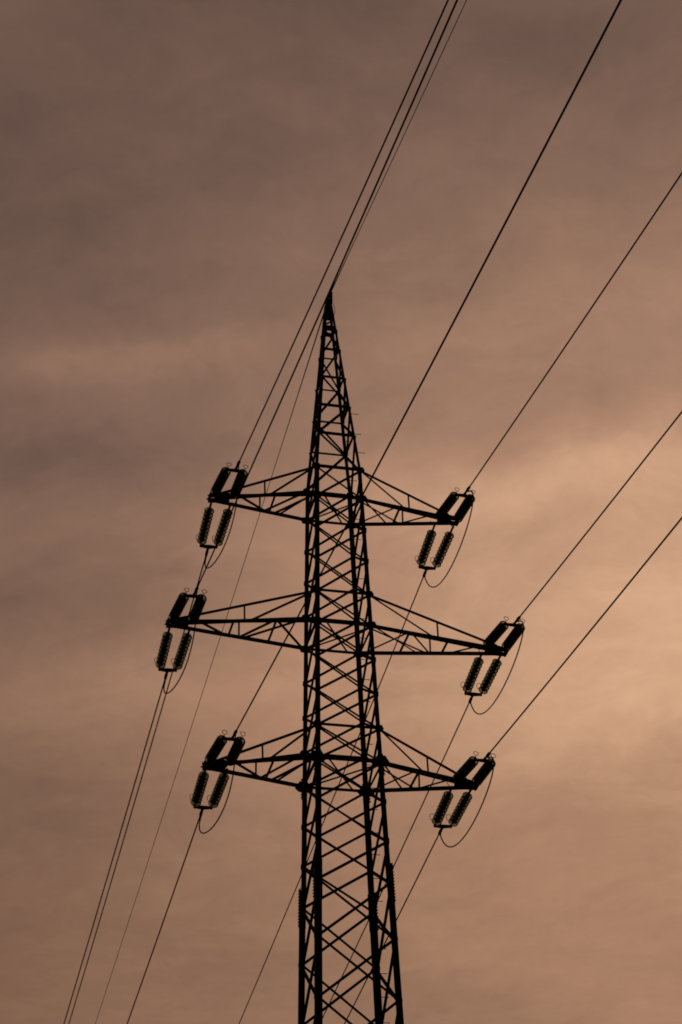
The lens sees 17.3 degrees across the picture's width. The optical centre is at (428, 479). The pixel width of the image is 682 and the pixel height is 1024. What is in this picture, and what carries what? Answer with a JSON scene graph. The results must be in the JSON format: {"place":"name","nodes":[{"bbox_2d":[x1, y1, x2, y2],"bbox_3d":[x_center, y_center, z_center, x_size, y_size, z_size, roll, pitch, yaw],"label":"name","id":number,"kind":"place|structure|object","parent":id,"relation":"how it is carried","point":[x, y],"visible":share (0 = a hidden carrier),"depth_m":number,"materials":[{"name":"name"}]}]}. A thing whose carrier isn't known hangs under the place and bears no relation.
{"place":"outdoors","nodes":[
{"label":"outdoors","id":0,"kind":"place"},
{"bbox_2d":[0,0,681,1023],"label":"sky","id":1,"kind":"structure","parent":0,"point":[181,181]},
{"label":"ground","id":2,"kind":"structure","parent":0,"visible":0},
{"bbox_2d":[164,292,507,1023],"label":"lattice tower","id":3,"kind":"structure","parent":2,"relation":"on","point":[318,756],"depth_m":60.61,"materials":[{"name":"metal"}]},
{"bbox_2d":[154,628,191,679],"bbox_3d":[-7.069,4.728,61.743,0.827,0.448,2.435,5,-42,-16],"label":"insulator set","id":4,"kind":"object","parent":3,"relation":"attached to","point":[181,652],"visible":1,"depth_m":61.56,"materials":[{"name":"ceramic"}]},
{"bbox_2d":[63,680,164,1023],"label":"power line","id":5,"kind":"object","parent":4,"relation":"attached to","point":[115,847],"visible":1,"depth_m":68.81,"materials":[{"name":"metal"}]},
{"bbox_2d":[168,586,206,623],"bbox_3d":[-6.359,3.236,59.665,0.834,0.448,2.255,6,-29,-15],"label":"insulator set","id":6,"kind":"object","parent":3,"relation":"attached to","point":[178,607],"visible":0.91,"depth_m":59.60,"materials":[{"name":"ceramic"}]},
{"bbox_2d":[163,592,196,693],"bbox_3d":[-6.647,4.685,60.303,0.171,1.143,4.670,7,-35,-15],"label":"jumper cable","id":7,"kind":"object","parent":6,"relation":"hanging from","point":[188,655],"visible":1,"depth_m":59.55,"materials":[{"name":"metal"}]},
{"bbox_2d":[197,0,457,586],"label":"power line","id":8,"kind":"object","parent":6,"relation":"attached to","point":[416,93],"visible":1,"depth_m":45.74,"materials":[{"name":"metal"}]},
{"bbox_2d":[95,315,322,1023],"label":"earth wire","id":9,"kind":"object","parent":3,"relation":"attached to","point":[224,623],"visible":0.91,"depth_m":80.03,"materials":[{"name":"metal"}]},
{"bbox_2d":[190,762,228,816],"bbox_3d":[-5.874,8.255,59.675,0.827,0.448,2.435,6,-41,-15],"label":"insulator set","id":10,"kind":"object","parent":3,"relation":"attached to","point":[217,791],"visible":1,"depth_m":59.46,"materials":[{"name":"ceramic"}]},
{"bbox_2d":[127,817,199,1023],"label":"power line","id":11,"kind":"object","parent":10,"relation":"attached to","point":[164,917],"visible":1,"depth_m":64.55,"materials":[{"name":"metal"}]},
{"bbox_2d":[199,736,235,833],"bbox_3d":[-5.455,8.213,58.234,0.171,1.129,4.680,7,-35,-15],"label":"jumper cable","id":12,"kind":"object","parent":10,"relation":"hanging from","point":[227,796],"visible":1,"depth_m":57.46,"materials":[{"name":"metal"}]},
{"bbox_2d":[196,502,232,556],"bbox_3d":[-6.189,1.373,64.338,0.827,0.448,2.435,5,-43,-15],"label":"insulator set","id":13,"kind":"object","parent":3,"relation":"attached to","point":[203,534],"visible":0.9,"depth_m":64.15,"materials":[{"name":"ceramic"}]},
{"bbox_2d":[68,558,204,1023],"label":"power line","id":14,"kind":"object","parent":13,"relation":"attached to","point":[131,810],"visible":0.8,"depth_m":74.91,"materials":[{"name":"metal"}]},
{"bbox_2d":[205,730,245,765],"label":"insulator set","id":15,"kind":"object","parent":3,"relation":"attached to","point":[216,748],"visible":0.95,"depth_m":57.51,"materials":[{"name":"ceramic"}]},
{"bbox_2d":[236,0,621,730],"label":"power line","id":16,"kind":"object","parent":15,"relation":"attached to","point":[446,334],"visible":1,"depth_m":40.56,"materials":[{"name":"metal"}]},
{"bbox_2d":[210,461,247,498],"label":"insulator set","id":17,"kind":"object","parent":3,"relation":"attached to","point":[220,481],"visible":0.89,"depth_m":62.20,"materials":[{"name":"ceramic"}]},
{"bbox_2d":[204,466,238,568],"bbox_3d":[-5.767,1.359,62.881,0.171,1.131,4.660,7,-35,-15],"label":"jumper cable","id":18,"kind":"object","parent":17,"relation":"hanging from","point":[230,527],"visible":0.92,"depth_m":62.21,"materials":[{"name":"metal"}]},
{"bbox_2d":[239,0,448,460],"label":"power line","id":19,"kind":"object","parent":17,"relation":"attached to","point":[438,21],"visible":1,"depth_m":50.65,"materials":[{"name":"metal"}]},
{"bbox_2d":[330,0,466,292],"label":"earth wire","id":20,"kind":"object","parent":3,"relation":"attached to","point":[396,151],"visible":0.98,"depth_m":61.98,"materials":[{"name":"metal"}]},
{"bbox_2d":[415,521,453,577],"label":"insulator set","id":21,"kind":"object","parent":3,"relation":"attached to","point":[442,550],"visible":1,"depth_m":65.66,"materials":[{"name":"ceramic"}]},
{"bbox_2d":[239,578,422,1023],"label":"power line","id":22,"kind":"object","parent":21,"relation":"attached to","point":[331,801],"visible":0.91,"depth_m":75.41,"materials":[{"name":"metal"}]},
{"bbox_2d":[430,782,471,835],"bbox_3d":[0.568,8.987,61.174,0.827,0.448,2.435,5,-41,-15],"label":"insulator set","id":23,"kind":"object","parent":3,"relation":"attached to","point":[458,811],"visible":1,"depth_m":60.97,"materials":[{"name":"ceramic"}]},
{"bbox_2d":[344,836,438,1023],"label":"power line","id":24,"kind":"object","parent":23,"relation":"attached to","point":[399,913],"visible":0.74,"depth_m":64.50,"materials":[{"name":"metal"}]},
{"bbox_2d":[440,757,493,847],"bbox_3d":[1.124,8.733,59.925,0.408,0.578,4.823,7,-35,-14],"label":"jumper cable","id":25,"kind":"object","parent":23,"relation":"hanging from","point":[478,811],"visible":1,"depth_m":59.82,"materials":[{"name":"metal"}]},
{"bbox_2d":[435,486,474,522],"bbox_3d":[0.841,0.592,63.742,0.834,0.448,2.255,9,-28,-14],"label":"insulator set","id":26,"kind":"object","parent":3,"relation":"attached to","point":[449,502],"visible":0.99,"depth_m":63.71,"materials":[{"name":"metal"}]},
{"bbox_2d":[424,490,473,587],"bbox_3d":[0.683,1.836,64.566,0.408,0.553,4.807,7,-35,-14],"label":"jumper cable","id":27,"kind":"object","parent":26,"relation":"hanging from","point":[459,547],"visible":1,"depth_m":64.41,"materials":[{"name":"metal"}]},
{"bbox_2d":[470,172,681,486],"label":"power line","id":28,"kind":"object","parent":26,"relation":"attached to","point":[649,221],"visible":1,"depth_m":54.65,"materials":[{"name":"metal"}]},
{"bbox_2d":[452,751,495,785],"bbox_3d":[1.283,7.508,59.086,0.834,0.448,2.255,9,-30,-14],"label":"insulator set","id":29,"kind":"object","parent":3,"relation":"attached to","point":[468,766],"visible":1,"depth_m":59.03,"materials":[{"name":"metal"}]},
{"bbox_2d":[490,517,681,752],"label":"power line","id":30,"kind":"object","parent":29,"relation":"attached to","point":[617,597],"visible":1,"depth_m":51.54,"materials":[{"name":"metal"}]},
{"bbox_2d":[461,649,501,703],"bbox_3d":[1.453,5.593,63.797,0.827,0.448,2.435,6,-43,-14],"label":"insulator set","id":31,"kind":"object","parent":3,"relation":"attached to","point":[488,678],"visible":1,"depth_m":63.62,"materials":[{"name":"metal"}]},
{"bbox_2d":[323,704,468,1016],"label":"power line","id":32,"kind":"object","parent":31,"relation":"attached to","point":[403,844],"visible":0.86,"depth_m":69.50,"materials":[{"name":"metal"}]},
{"bbox_2d":[470,620,523,714],"bbox_3d":[2.007,5.361,62.535,0.408,0.572,4.811,7,-35,-14],"label":"jumper cable","id":33,"kind":"object","parent":31,"relation":"hanging from","point":[508,675],"visible":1,"depth_m":62.40,"materials":[{"name":"metal"}]},
{"bbox_2d":[483,616,524,650],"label":"insulator set","id":34,"kind":"object","parent":3,"relation":"attached to","point":[497,633],"visible":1,"depth_m":61.67,"materials":[{"name":"metal"}]},
{"bbox_2d":[520,411,681,616],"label":"power line","id":35,"kind":"object","parent":34,"relation":"attached to","point":[644,459],"visible":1,"depth_m":55.06,"materials":[{"name":"metal"}]}
]}

